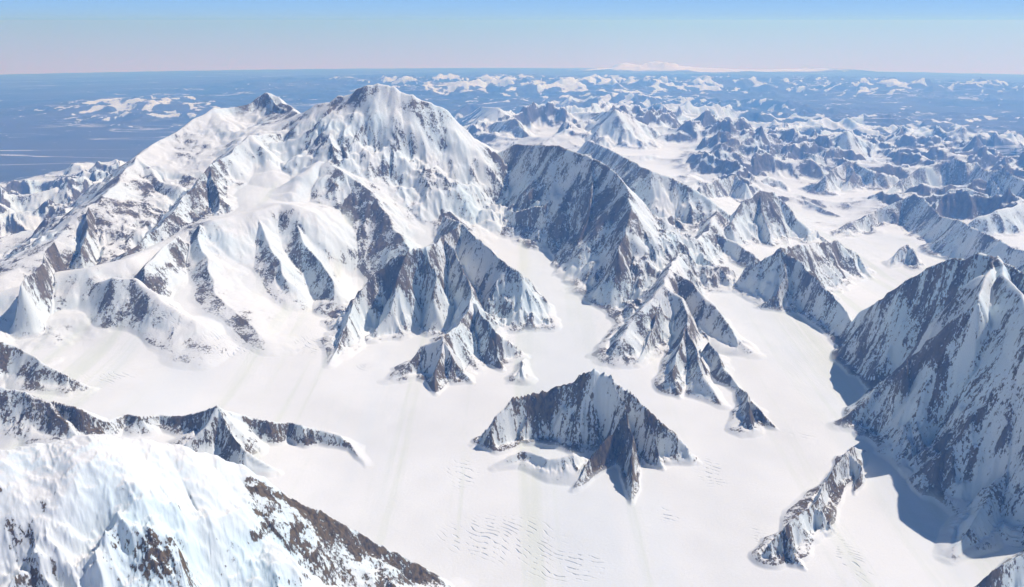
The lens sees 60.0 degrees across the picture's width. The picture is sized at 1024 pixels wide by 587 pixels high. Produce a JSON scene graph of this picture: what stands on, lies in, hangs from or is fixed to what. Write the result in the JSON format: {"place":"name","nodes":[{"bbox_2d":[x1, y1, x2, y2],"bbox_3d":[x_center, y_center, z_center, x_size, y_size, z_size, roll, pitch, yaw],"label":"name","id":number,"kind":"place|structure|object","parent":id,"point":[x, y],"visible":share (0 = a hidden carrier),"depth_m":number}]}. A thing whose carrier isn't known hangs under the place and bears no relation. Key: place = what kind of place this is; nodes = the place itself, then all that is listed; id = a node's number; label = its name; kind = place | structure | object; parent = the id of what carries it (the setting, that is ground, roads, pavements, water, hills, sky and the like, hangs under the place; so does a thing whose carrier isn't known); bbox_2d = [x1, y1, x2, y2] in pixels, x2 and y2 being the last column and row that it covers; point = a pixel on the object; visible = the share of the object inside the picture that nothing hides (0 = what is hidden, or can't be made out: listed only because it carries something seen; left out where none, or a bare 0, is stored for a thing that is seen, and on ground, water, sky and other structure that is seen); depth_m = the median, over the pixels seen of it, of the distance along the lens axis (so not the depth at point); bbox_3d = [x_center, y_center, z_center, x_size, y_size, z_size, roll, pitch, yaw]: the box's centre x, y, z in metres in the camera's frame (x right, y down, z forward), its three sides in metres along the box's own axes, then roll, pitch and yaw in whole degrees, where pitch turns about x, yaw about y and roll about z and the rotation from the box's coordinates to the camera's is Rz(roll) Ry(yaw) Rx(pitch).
{"place":"outdoors","nodes":[
{"label":"outdoors","id":0,"kind":"place"},
{"bbox_2d":[0,92,299,343],"bbox_3d":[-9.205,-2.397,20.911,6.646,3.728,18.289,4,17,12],"label":"mountain","id":1,"kind":"structure","parent":0,"point":[119,210],"depth_m":19.60},
{"bbox_2d":[0,199,357,365],"bbox_3d":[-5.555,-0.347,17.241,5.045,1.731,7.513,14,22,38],"label":"mountain","id":2,"kind":"structure","parent":0,"point":[287,250],"depth_m":17.34},
{"bbox_2d":[0,340,360,473],"bbox_3d":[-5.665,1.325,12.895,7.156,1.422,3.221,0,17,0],"label":"mountain","id":3,"kind":"structure","parent":0,"point":[28,418],"depth_m":12.06},
{"bbox_2d":[107,134,291,262],"bbox_3d":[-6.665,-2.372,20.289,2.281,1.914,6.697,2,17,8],"label":"mountain","id":4,"kind":"structure","parent":0,"point":[253,158],"depth_m":20.63},
{"bbox_2d":[0,434,452,586],"bbox_3d":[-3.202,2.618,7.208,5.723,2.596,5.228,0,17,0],"label":"mountain","id":5,"kind":"structure","parent":0,"point":[95,510],"depth_m":7.49},
{"bbox_2d":[212,83,509,285],"bbox_3d":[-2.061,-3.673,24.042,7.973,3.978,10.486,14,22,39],"label":"mountain","id":6,"kind":"structure","parent":0,"point":[425,161],"depth_m":22.09},
{"bbox_2d":[320,216,560,392],"bbox_3d":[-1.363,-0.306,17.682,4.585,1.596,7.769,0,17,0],"label":"mountain","id":7,"kind":"structure","parent":0,"point":[465,293],"depth_m":16.89},
{"bbox_2d":[0,143,1023,586],"bbox_3d":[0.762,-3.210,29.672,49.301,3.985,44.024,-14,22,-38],"label":"glacier","id":8,"kind":"object","parent":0,"point":[424,481],"visible":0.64,"depth_m":12.64},
{"bbox_2d":[0,61,1023,250],"bbox_3d":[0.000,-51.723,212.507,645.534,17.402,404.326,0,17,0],"label":"hills","id":9,"kind":"structure","parent":0,"point":[698,115],"depth_m":73.41},
{"bbox_2d":[0,69,1023,184],"bbox_3d":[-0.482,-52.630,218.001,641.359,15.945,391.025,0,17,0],"label":"lowland plain","id":10,"kind":"structure","parent":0,"point":[25,154],"depth_m":60.49},
{"bbox_2d":[0,0,1023,74],"label":"sky","id":11,"kind":"structure","parent":0,"point":[37,36]},
{"bbox_2d":[473,368,696,500],"bbox_3d":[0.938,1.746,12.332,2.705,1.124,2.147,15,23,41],"label":"mountain","id":12,"kind":"structure","parent":0,"point":[607,418],"depth_m":12.55},
{"bbox_2d":[497,144,739,308],"bbox_3d":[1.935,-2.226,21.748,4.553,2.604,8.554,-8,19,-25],"label":"mountain","id":13,"kind":"structure","parent":0,"point":[603,234],"depth_m":19.89},
{"bbox_2d":[577,140,729,231],"bbox_3d":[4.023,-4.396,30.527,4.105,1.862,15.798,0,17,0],"label":"mountain","id":14,"kind":"structure","parent":0,"point":[679,205],"depth_m":24.27},
{"bbox_2d":[450,104,898,195],"bbox_3d":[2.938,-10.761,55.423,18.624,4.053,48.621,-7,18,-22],"label":"mountain","id":15,"kind":"structure","parent":0,"point":[612,128],"depth_m":41.12},
{"bbox_2d":[592,211,760,405],"bbox_3d":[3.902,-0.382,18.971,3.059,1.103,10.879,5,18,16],"label":"mountain","id":16,"kind":"structure","parent":0,"point":[675,315],"depth_m":16.12},
{"bbox_2d":[728,386,775,434],"bbox_3d":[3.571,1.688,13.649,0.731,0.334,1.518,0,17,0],"label":"hill","id":17,"kind":"structure","parent":0,"point":[748,416],"depth_m":13.32},
{"bbox_2d":[697,175,842,246],"bbox_3d":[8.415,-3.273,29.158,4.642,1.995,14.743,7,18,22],"label":"mountain","id":18,"kind":"structure","parent":0,"point":[764,217],"depth_m":24.25},
{"bbox_2d":[732,240,874,343],"bbox_3d":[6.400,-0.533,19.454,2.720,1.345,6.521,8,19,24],"label":"mountain","id":19,"kind":"structure","parent":0,"point":[805,280],"depth_m":18.46},
{"bbox_2d":[751,446,866,565],"bbox_3d":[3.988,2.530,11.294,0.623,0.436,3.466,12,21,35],"label":"hill","id":20,"kind":"structure","parent":0,"point":[810,516],"depth_m":10.83},
{"bbox_2d":[884,245,925,268],"bbox_3d":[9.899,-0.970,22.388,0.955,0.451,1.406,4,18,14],"label":"mountain","id":21,"kind":"structure","parent":0,"point":[906,255],"depth_m":22.28},
{"bbox_2d":[831,253,1023,586],"bbox_3d":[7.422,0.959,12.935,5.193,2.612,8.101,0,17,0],"label":"mountain","id":22,"kind":"structure","parent":0,"point":[932,357],"depth_m":12.23},
{"bbox_2d":[831,157,1023,272],"bbox_3d":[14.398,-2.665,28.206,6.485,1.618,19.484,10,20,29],"label":"mountain","id":23,"kind":"structure","parent":0,"point":[920,218],"depth_m":26.39}
]}

